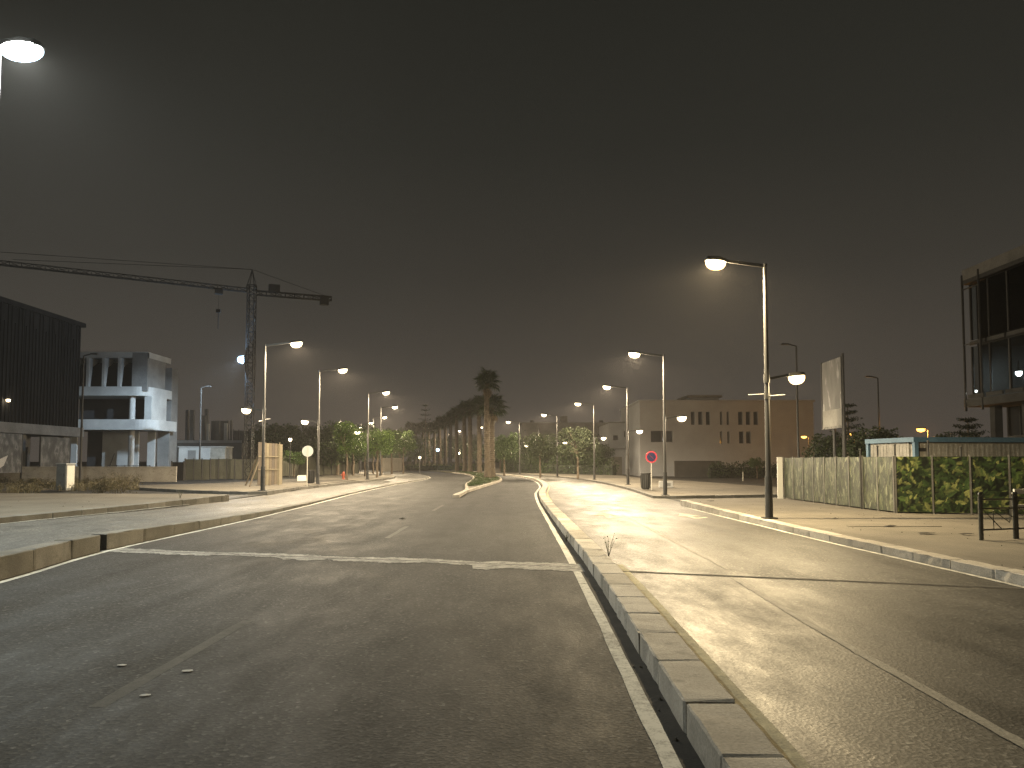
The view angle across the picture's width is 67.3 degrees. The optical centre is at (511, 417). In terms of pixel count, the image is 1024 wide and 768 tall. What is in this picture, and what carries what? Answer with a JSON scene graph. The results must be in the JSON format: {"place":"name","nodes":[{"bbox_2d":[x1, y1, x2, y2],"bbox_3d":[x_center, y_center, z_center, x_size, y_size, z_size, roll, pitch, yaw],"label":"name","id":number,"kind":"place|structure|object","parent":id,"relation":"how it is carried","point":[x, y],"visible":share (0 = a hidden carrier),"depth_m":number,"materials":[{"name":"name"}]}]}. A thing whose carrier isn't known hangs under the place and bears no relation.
{"place":"outdoors","nodes":[
{"label":"outdoors","id":0,"kind":"place"},
{"bbox_2d":[0,483,130,492],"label":"field","id":1,"kind":"structure","parent":0,"point":[3,491],"depth_m":41.62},
{"bbox_2d":[0,433,22,482],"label":"poster board","id":2,"kind":"object","parent":1,"relation":"on","point":[11,452],"visible":0.9,"depth_m":53.13,"materials":[{"name":"metal"}]},
{"bbox_2d":[0,475,139,492],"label":"dry weeds","id":3,"kind":"object","parent":1,"relation":"on","point":[20,487],"visible":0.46,"depth_m":40.43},
{"bbox_2d":[79,353,98,483],"bbox_3d":[-27.613,0.025,50.077,1.070,8.521,0.300,0,-3,0],"label":"unlit street lamp","id":4,"kind":"object","parent":1,"relation":"on","point":[80,453],"visible":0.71,"depth_m":50.03,"materials":[{"name":"metal"}]},
{"bbox_2d":[0,493,219,516],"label":"pavement","id":5,"kind":"structure","parent":0,"point":[24,503],"depth_m":26.56,"materials":[{"name":"concrete"}]},
{"bbox_2d":[0,36,44,77],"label":"street lamp","id":6,"kind":"object","parent":5,"relation":"on","point":[18,46],"visible":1,"depth_m":19.04,"materials":[{"name":"grey metal"}]},
{"bbox_2d":[68,352,178,466],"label":"concrete building","id":7,"kind":"structure","parent":0,"point":[129,397],"depth_m":74.15,"materials":[{"name":"grey"}]},
{"bbox_2d":[87,431,102,466],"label":"doorway","id":8,"kind":"structure","parent":7,"relation":"in","point":[94,443],"depth_m":74.75,"materials":[{"name":"grey"}]},
{"bbox_2d":[0,470,383,499],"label":"back street","id":9,"kind":"structure","parent":0,"point":[87,491],"depth_m":40.78,"materials":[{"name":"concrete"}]},
{"bbox_2d":[0,296,85,466],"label":"dark building","id":10,"kind":"structure","parent":9,"relation":"on","point":[39,366],"depth_m":58.60,"materials":[{"name":"metal"}]},
{"bbox_2d":[39,436,70,466],"bbox_3d":[-34.600,3.103,58.268,0.100,3.350,3.860,0,-3,0],"label":"poster board","id":11,"kind":"object","parent":9,"relation":"on","point":[53,451],"visible":0.69,"depth_m":58.00,"materials":[{"name":"metal"}]},
{"bbox_2d":[56,463,75,489],"bbox_3d":[-22.866,3.011,39.391,0.820,1.366,0.545,-1,-4,24],"label":"utility cabinet","id":12,"kind":"object","parent":9,"relation":"on","point":[65,474],"visible":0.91,"depth_m":39.18,"materials":[{"name":"metal"}]},
{"bbox_2d":[0,466,176,481],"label":"wall","id":13,"kind":"structure","parent":9,"relation":"on","point":[158,473],"depth_m":56.63,"materials":[{"name":"concrete"}]},
{"bbox_2d":[89,478,113,493],"bbox_3d":[-19.134,3.177,35.956,0.995,0.816,1.184,3,-4,-42],"label":"bush","id":14,"kind":"object","parent":9,"relation":"on","point":[102,487],"visible":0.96,"depth_m":35.86,"materials":[{"name":"green plant"}]},
{"bbox_2d":[104,471,143,493],"bbox_3d":[-18.235,3.061,36.086,1.778,1.180,1.131,1,-3,-12],"label":"bush","id":15,"kind":"object","parent":9,"relation":"on","point":[118,483],"visible":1,"depth_m":36.03,"materials":[{"name":"green plant"}]},
{"bbox_2d":[0,252,331,479],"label":"tower crane","id":16,"kind":"object","parent":9,"relation":"on","point":[324,300],"visible":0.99,"depth_m":63.94,"materials":[{"name":"paint"}]},
{"bbox_2d":[171,461,184,480],"bbox_3d":[-26.385,4.180,60.708,0.110,1.560,1.039,-3,-4,43],"label":"site hoarding","id":17,"kind":"object","parent":9,"relation":"on","point":[180,469],"visible":0.71,"depth_m":60.83,"materials":[{"name":"wood"}]},
{"bbox_2d":[130,487,266,494],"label":"side street kerb","id":18,"kind":"structure","parent":9,"relation":"on","point":[206,491],"depth_m":36.95,"materials":[{"name":"concrete"}]},
{"bbox_2d":[178,446,233,461],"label":"site cabin","id":19,"kind":"object","parent":9,"relation":"on","point":[208,452],"visible":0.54,"depth_m":78.06,"materials":[{"name":"metal"}]},
{"bbox_2d":[176,409,257,461],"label":"building site","id":20,"kind":"object","parent":9,"relation":"on","point":[219,433],"visible":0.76,"depth_m":93.00,"materials":[{"name":"grey concrete"}]},
{"bbox_2d":[184,458,257,479],"bbox_3d":[-24.122,4.260,64.101,5.989,1.780,0.129,2,-4,-36],"label":"site hoarding","id":21,"kind":"object","parent":9,"relation":"on","point":[206,469],"visible":0.87,"depth_m":63.78,"materials":[{"name":"wood"}]},
{"bbox_2d":[243,422,300,458],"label":"background tree","id":22,"kind":"object","parent":9,"relation":"on","point":[272,434],"visible":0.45,"depth_m":85.07,"materials":[{"name":"green plant"}]},
{"bbox_2d":[282,450,306,476],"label":"lit bush","id":23,"kind":"object","parent":9,"relation":"on","point":[294,458],"visible":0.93,"depth_m":73.36,"materials":[{"name":"green plant"}]},
{"bbox_2d":[283,425,313,456],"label":"background tree","id":24,"kind":"object","parent":9,"relation":"on","point":[299,439],"visible":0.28,"depth_m":95.06,"materials":[{"name":"green plant"}]},
{"bbox_2d":[298,424,330,456],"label":"background tree","id":25,"kind":"object","parent":9,"relation":"on","point":[313,431],"visible":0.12,"depth_m":88.91,"materials":[{"name":"green plant"}]},
{"bbox_2d":[308,420,365,474],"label":"background tree","id":26,"kind":"object","parent":9,"relation":"on","point":[329,440],"visible":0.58,"depth_m":82.70,"materials":[{"name":"green plant"}]},
{"bbox_2d":[333,420,366,479],"bbox_3d":[-12.414,2.506,58.319,2.508,4.635,2.816,-1,-3,12],"label":"street tree","id":27,"kind":"object","parent":9,"relation":"on","point":[345,436],"visible":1,"depth_m":57.98,"materials":[{"name":"green plant"}]},
{"bbox_2d":[382,458,401,470],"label":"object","id":28,"kind":"structure","parent":9,"relation":"on","point":[396,464],"depth_m":114.87,"materials":[{"name":"concrete"}]},
{"bbox_2d":[0,471,424,550],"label":"service road","id":29,"kind":"structure","parent":0,"point":[14,535],"depth_m":22.01,"materials":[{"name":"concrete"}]},
{"bbox_2d":[0,495,228,523],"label":"pavement kerb","id":30,"kind":"structure","parent":29,"relation":"on","point":[108,510],"depth_m":22.85,"materials":[{"name":"concrete"}]},
{"bbox_2d":[267,475,394,494],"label":"island kerb","id":31,"kind":"structure","parent":29,"relation":"on","point":[275,491],"depth_m":46.86,"materials":[{"name":"concrete"}]},
{"bbox_2d":[241,340,302,490],"bbox_3d":[-11.591,-0.142,37.072,2.890,7.263,0.654,0,-3,6],"label":"street lamp","id":32,"kind":"object","parent":31,"relation":"on","point":[262,483],"visible":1,"depth_m":37.01,"materials":[{"name":"grey metal"}]},
{"bbox_2d":[386,430,403,473],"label":"street tree","id":33,"kind":"object","parent":29,"relation":"on","point":[398,437],"visible":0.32,"depth_m":91.84,"materials":[{"name":"green plant"}]},
{"bbox_2d":[393,430,417,472],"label":"street tree","id":34,"kind":"object","parent":29,"relation":"on","point":[405,442],"visible":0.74,"depth_m":96.36,"materials":[{"name":"green plant"}]},
{"bbox_2d":[137,479,353,490],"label":"island","id":35,"kind":"structure","parent":0,"point":[254,486],"depth_m":44.66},
{"bbox_2d":[245,442,282,486],"bbox_3d":[-14.773,2.662,44.431,1.524,2.514,2.992,-1,-3,20],"label":"wooden hoarding","id":36,"kind":"object","parent":35,"relation":"on","point":[273,461],"visible":0.85,"depth_m":44.73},
{"bbox_2d":[301,367,347,483],"bbox_3d":[-11.705,0.472,47.871,2.841,7.263,0.429,0,-3,0],"label":"street lamp","id":37,"kind":"object","parent":35,"relation":"on","point":[318,446],"visible":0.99,"depth_m":47.83,"materials":[{"name":"grey metal"}]},
{"bbox_2d":[30,462,520,470],"bbox_3d":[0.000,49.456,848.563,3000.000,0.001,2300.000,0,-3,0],"label":"ground","id":38,"kind":"structure","parent":0,"point":[36,464],"depth_m":433.79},
{"bbox_2d":[0,471,428,579],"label":"median kerb","id":39,"kind":"structure","parent":38,"relation":"on","point":[19,561],"depth_m":16.04,"materials":[{"name":"concrete"}]},
{"bbox_2d":[408,436,433,464],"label":"background tree","id":40,"kind":"object","parent":38,"relation":"on","point":[422,453],"visible":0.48,"depth_m":174.80,"materials":[{"name":"green plant"}]},
{"bbox_2d":[432,415,443,465],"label":"fan palm","id":41,"kind":"object","parent":38,"relation":"on","point":[436,421],"visible":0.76,"depth_m":159.73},
{"bbox_2d":[430,436,454,464],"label":"background tree","id":42,"kind":"object","parent":38,"relation":"on","point":[442,448],"visible":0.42,"depth_m":189.05,"materials":[{"name":"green plant"}]},
{"bbox_2d":[438,414,451,465],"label":"fan palm","id":43,"kind":"object","parent":38,"relation":"on","point":[445,440],"visible":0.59,"depth_m":155.65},
{"bbox_2d":[443,434,474,464],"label":"background tree","id":44,"kind":"object","parent":38,"relation":"on","point":[460,450],"visible":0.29,"depth_m":189.39,"materials":[{"name":"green plant"}]},
{"bbox_2d":[462,434,484,462],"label":"background tree","id":45,"kind":"object","parent":38,"relation":"on","point":[474,443],"visible":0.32,"depth_m":169.13,"materials":[{"name":"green plant"}]},
{"bbox_2d":[0,469,692,767],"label":"road","id":46,"kind":"structure","parent":0,"point":[328,663],"depth_m":7.52,"materials":[{"name":"asphalt"}]},
{"bbox_2d":[0,505,306,580],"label":"gutter strip","id":47,"kind":"object","parent":46,"relation":"on","point":[122,546],"visible":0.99,"depth_m":15.88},
{"bbox_2d":[0,476,430,582],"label":"road edge line","id":48,"kind":"object","parent":46,"relation":"on","point":[27,574],"visible":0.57,"depth_m":16.61,"materials":[{"name":"white paint"}]},
{"bbox_2d":[89,505,707,706],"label":"lane markings","id":49,"kind":"object","parent":46,"relation":"on","point":[125,690],"visible":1,"depth_m":7.07,"materials":[{"name":"paint"}]},
{"bbox_2d":[384,427,421,471],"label":"background tree","id":50,"kind":"object","parent":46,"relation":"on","point":[398,455],"visible":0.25,"depth_m":134.93,"materials":[{"name":"green plant"}]},
{"bbox_2d":[494,432,520,475],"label":"street tree","id":51,"kind":"object","parent":46,"relation":"on","point":[501,446],"visible":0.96,"depth_m":88.00,"materials":[{"name":"green plant"}]},
{"bbox_2d":[110,548,1023,589],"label":"expansion joint","id":52,"kind":"object","parent":46,"relation":"on","point":[487,565],"visible":1,"depth_m":13.99,"materials":[{"name":"grey"}]},
{"bbox_2d":[497,474,682,767],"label":"road edge line","id":53,"kind":"object","parent":46,"relation":"on","point":[653,727],"visible":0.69,"depth_m":6.50,"materials":[{"name":"white paint"}]},
{"bbox_2d":[541,505,704,767],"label":"gutter strip","id":54,"kind":"object","parent":46,"relation":"on","point":[686,753],"visible":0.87,"depth_m":6.48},
{"bbox_2d":[473,471,793,767],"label":"median kerb","id":55,"kind":"structure","parent":46,"relation":"on","point":[720,727],"depth_m":5.90,"materials":[{"name":"concrete"}]},
{"bbox_2d":[314,472,392,480],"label":"island","id":56,"kind":"structure","parent":0,"point":[358,477],"depth_m":75.22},
{"bbox_2d":[282,456,358,476],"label":"park fence","id":57,"kind":"object","parent":56,"relation":"on","point":[312,464],"visible":0.41,"depth_m":82.00,"materials":[{"name":"wood"}]},
{"bbox_2d":[358,391,389,479],"bbox_3d":[-11.426,1.394,62.753,2.841,7.263,0.429,0,-3,0],"label":"street lamp","id":58,"kind":"object","parent":56,"relation":"on","point":[367,469],"visible":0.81,"depth_m":62.70,"materials":[{"name":"grey metal"}]},
{"bbox_2d":[360,428,396,477],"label":"street tree","id":59,"kind":"object","parent":56,"relation":"on","point":[379,440],"visible":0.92,"depth_m":70.07,"materials":[{"name":"green plant"}]},
{"bbox_2d":[362,468,499,482],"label":"median soil","id":60,"kind":"structure","parent":0,"point":[448,471],"depth_m":125.85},
{"bbox_2d":[404,462,484,470],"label":"hedge","id":61,"kind":"object","parent":60,"relation":"on","point":[429,467],"visible":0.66,"depth_m":140.06,"materials":[{"name":"green plant"}]},
{"bbox_2d":[447,404,461,470],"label":"fan palm","id":62,"kind":"object","parent":60,"relation":"on","point":[453,413],"visible":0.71,"depth_m":130.68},
{"bbox_2d":[455,400,469,471],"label":"fan palm","id":63,"kind":"object","parent":60,"relation":"on","point":[464,442],"visible":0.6,"depth_m":120.73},
{"bbox_2d":[460,398,476,471],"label":"fan palm","id":64,"kind":"object","parent":60,"relation":"on","point":[470,439],"visible":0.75,"depth_m":116.75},
{"bbox_2d":[454,471,498,485],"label":"median grass","id":65,"kind":"structure","parent":60,"relation":"on","point":[477,480],"depth_m":67.61,"materials":[{"name":"green plant"}]},
{"bbox_2d":[467,394,489,472],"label":"fan palm","id":66,"kind":"object","parent":60,"relation":"on","point":[479,447],"visible":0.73,"depth_m":108.73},
{"bbox_2d":[472,366,501,477],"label":"fan palm","id":67,"kind":"object","parent":60,"relation":"on","point":[485,376],"visible":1,"depth_m":75.87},
{"bbox_2d":[474,394,510,477],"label":"fan palm","id":68,"kind":"object","parent":60,"relation":"on","point":[494,402],"visible":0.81,"depth_m":77.95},
{"bbox_2d":[0,0,1023,461],"label":"sky","id":69,"kind":"structure","parent":0,"point":[538,194],"materials":[{"name":"grey"}]},
{"bbox_2d":[598,422,625,474],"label":"house","id":70,"kind":"structure","parent":0,"point":[613,433],"depth_m":104.01,"materials":[{"name":"paint"}]},
{"bbox_2d":[495,471,783,495],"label":"island","id":71,"kind":"structure","parent":0,"point":[681,487],"depth_m":51.04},
{"bbox_2d":[514,440,548,464],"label":"background tree","id":72,"kind":"object","parent":71,"relation":"on","point":[523,451],"visible":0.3,"depth_m":111.77,"materials":[{"name":"green plant"}]},
{"bbox_2d":[500,457,619,474],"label":"hedge","id":73,"kind":"object","parent":71,"relation":"on","point":[605,469],"visible":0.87,"depth_m":101.75,"materials":[{"name":"green plant"}]},
{"bbox_2d":[552,437,588,464],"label":"background tree","id":74,"kind":"object","parent":71,"relation":"on","point":[561,456],"visible":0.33,"depth_m":103.11,"materials":[{"name":"green plant"}]},
{"bbox_2d":[575,402,604,479],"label":"street lamp","id":75,"kind":"object","parent":71,"relation":"on","point":[594,438],"visible":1,"depth_m":69.76,"materials":[{"name":"grey metal"}]},
{"bbox_2d":[573,432,612,465],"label":"background tree","id":76,"kind":"object","parent":71,"relation":"on","point":[583,460],"visible":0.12,"depth_m":97.19,"materials":[{"name":"green plant"}]},
{"bbox_2d":[585,446,614,466],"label":"background tree","id":77,"kind":"object","parent":71,"relation":"on","point":[600,458],"visible":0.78,"depth_m":94.46,"materials":[{"name":"green plant"}]},
{"bbox_2d":[603,384,642,484],"bbox_3d":[7.927,1.183,54.953,2.841,7.154,0.429,0,-3,0],"label":"street lamp","id":78,"kind":"object","parent":71,"relation":"on","point":[627,469],"visible":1,"depth_m":54.88,"materials":[{"name":"grey metal"}]},
{"bbox_2d":[640,473,650,488],"bbox_3d":[7.897,3.728,45.445,0.670,0.950,0.664,0,-3,0],"label":"litter bin","id":79,"kind":"object","parent":71,"relation":"on","point":[645,479],"visible":0.96,"depth_m":45.22,"materials":[{"name":"metal"}]},
{"bbox_2d":[628,350,686,495],"bbox_3d":[7.199,0.235,38.000,2.841,7.154,0.429,0,-3,0],"label":"street lamp","id":80,"kind":"object","parent":71,"relation":"on","point":[664,446],"visible":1,"depth_m":37.93,"materials":[{"name":"grey metal"}]},
{"bbox_2d":[622,475,783,501],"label":"back street","id":81,"kind":"structure","parent":0,"point":[755,481],"depth_m":71.97,"materials":[{"name":"asphalt"}]},
{"bbox_2d":[520,416,605,464],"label":"house","id":82,"kind":"structure","parent":81,"relation":"on","point":[531,427],"depth_m":118.08,"materials":[{"name":"paint"}]},
{"bbox_2d":[620,395,814,476],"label":"villa","id":83,"kind":"object","parent":81,"relation":"on","point":[704,433],"visible":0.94,"depth_m":92.09,"materials":[{"name":"paint"}]},
{"bbox_2d":[651,431,671,441],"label":"window","id":84,"kind":"structure","parent":83,"relation":"in","point":[656,436],"depth_m":92.26,"materials":[{"name":"grey"}]},
{"bbox_2d":[653,494,783,498],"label":"side street kerb","id":85,"kind":"structure","parent":81,"relation":"on","point":[711,496],"depth_m":37.94,"materials":[{"name":"concrete"}]},
{"bbox_2d":[707,460,783,477],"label":"hedge","id":86,"kind":"object","parent":81,"relation":"on","point":[729,471],"visible":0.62,"depth_m":82.26,"materials":[{"name":"green plant"}]},
{"bbox_2d":[781,343,799,457],"bbox_3d":[16.722,-0.046,46.074,1.070,8.892,0.300,0,-3,0],"label":"unlit street lamp","id":87,"kind":"object","parent":81,"relation":"on","point":[797,416],"visible":0.66,"depth_m":46.08,"materials":[{"name":"metal"}]},
{"bbox_2d":[802,433,856,457],"bbox_3d":[20.426,2.781,49.790,3.752,3.780,3.736,2,-4,-25],"label":"background tree","id":88,"kind":"object","parent":81,"relation":"on","point":[826,442],"visible":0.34,"depth_m":49.49,"materials":[{"name":"green plant"}]},
{"bbox_2d":[821,353,845,456],"bbox_3d":[16.369,0.460,39.007,0.250,7.136,2.973,0,-3,3],"label":"billboard","id":89,"kind":"object","parent":81,"relation":"on","point":[833,394],"visible":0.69,"depth_m":38.91,"materials":[{"name":"metal"}]},
{"bbox_2d":[820,403,870,455],"bbox_3d":[21.008,1.762,47.946,3.736,5.534,3.305,0,-3,0],"label":"norfolk pine","id":90,"kind":"object","parent":81,"relation":"on","point":[848,420],"visible":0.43,"depth_m":47.93,"materials":[{"name":"green plant"}]},
{"bbox_2d":[836,425,898,456],"bbox_3d":[20.319,2.390,43.904,3.877,3.906,3.861,0,-3,2],"label":"background tree","id":91,"kind":"object","parent":81,"relation":"on","point":[852,449],"visible":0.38,"depth_m":43.69,"materials":[{"name":"green plant"}]},
{"bbox_2d":[865,437,1023,483],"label":"site cabin","id":92,"kind":"object","parent":81,"relation":"on","point":[950,446],"visible":0.31,"depth_m":30.33,"materials":[{"name":"metal"}]},
{"bbox_2d":[947,416,989,436],"bbox_3d":[26.164,2.100,43.947,4.414,4.412,3.907,0,-3,0],"label":"norfolk pine","id":93,"kind":"object","parent":81,"relation":"on","point":[967,426],"visible":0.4,"depth_m":43.84,"materials":[{"name":"green plant"}]},
{"bbox_2d":[960,244,1023,436],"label":"glass building","id":94,"kind":"structure","parent":81,"relation":"on","point":[996,296],"depth_m":43.19,"materials":[{"name":"glass"}]},
{"bbox_2d":[501,473,1023,767],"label":"service road","id":95,"kind":"structure","parent":0,"point":[816,698],"depth_m":8.20,"materials":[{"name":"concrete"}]},
{"bbox_2d":[442,410,458,465],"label":"fan palm","id":96,"kind":"object","parent":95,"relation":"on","point":[449,422],"visible":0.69,"depth_m":143.72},
{"bbox_2d":[402,468,656,497],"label":"island kerb","id":97,"kind":"structure","parent":95,"relation":"on","point":[647,494],"depth_m":60.06,"materials":[{"name":"concrete"}]},
{"bbox_2d":[555,426,599,478],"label":"street tree","id":98,"kind":"object","parent":97,"relation":"on","point":[583,439],"visible":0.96,"depth_m":74.67,"materials":[{"name":"green plant"}]},
{"bbox_2d":[521,432,559,477],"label":"street tree","id":99,"kind":"object","parent":95,"relation":"on","point":[539,444],"visible":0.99,"depth_m":79.14,"materials":[{"name":"green plant"}]},
{"bbox_2d":[617,564,812,767],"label":"service road edge line","id":100,"kind":"object","parent":95,"relation":"on","point":[780,742],"visible":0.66,"depth_m":5.76,"materials":[{"name":"paint"}]},
{"bbox_2d":[680,500,1023,585],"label":"pavement kerb","id":101,"kind":"structure","parent":95,"relation":"on","point":[1010,575],"depth_m":14.25,"materials":[{"name":"concrete"}]},
{"bbox_2d":[685,507,1023,587],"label":"service road kerb line","id":102,"kind":"object","parent":95,"relation":"on","point":[879,553],"visible":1,"depth_m":13.83,"materials":[{"name":"white paint"}]},
{"bbox_2d":[733,578,1023,748],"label":"asphalt seam","id":103,"kind":"object","parent":95,"relation":"on","point":[986,723],"visible":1,"depth_m":6.10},
{"bbox_2d":[759,590,1023,738],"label":"resurfaced lane","id":104,"kind":"structure","parent":95,"relation":"on","point":[964,648],"depth_m":7.62,"materials":[{"name":"asphalt"}]},
{"bbox_2d":[688,498,1023,569],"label":"pavement","id":105,"kind":"structure","parent":0,"point":[988,549],"depth_m":18.78,"materials":[{"name":"concrete"}]},
{"bbox_2d":[704,256,804,518],"bbox_3d":[6.745,-0.875,21.273,2.719,7.263,0.647,0,-3,6],"label":"street lamp","id":106,"kind":"object","parent":105,"relation":"on","point":[767,378],"visible":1,"depth_m":21.22,"materials":[{"name":"grey metal"}]},
{"bbox_2d":[777,457,782,498],"bbox_3d":[11.243,2.526,32.273,0.220,1.760,0.050,0,-3,0],"label":"hoarding end board","id":107,"kind":"object","parent":105,"relation":"on","point":[779,478],"visible":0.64,"depth_m":32.26,"materials":[{"name":"grey"}]},
{"bbox_2d":[783,456,895,512],"bbox_3d":[11.496,2.248,27.746,0.068,1.750,8.952,0,-3,-1],"label":"hoarding","id":108,"kind":"object","parent":105,"relation":"on","point":[832,480],"visible":1,"depth_m":26.76,"materials":[{"name":"wood"}]},
{"bbox_2d":[894,455,1023,514],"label":"leaf print hoarding","id":109,"kind":"object","parent":105,"relation":"on","point":[949,489],"visible":0.98,"depth_m":22.75,"materials":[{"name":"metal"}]},
{"bbox_2d":[978,492,1016,539],"bbox_3d":[9.750,1.962,15.451,1.006,0.948,0.070,1,-3,-20],"label":"guard rail","id":110,"kind":"object","parent":105,"relation":"on","point":[1013,515],"visible":1,"depth_m":15.46,"materials":[{"name":"metal"}]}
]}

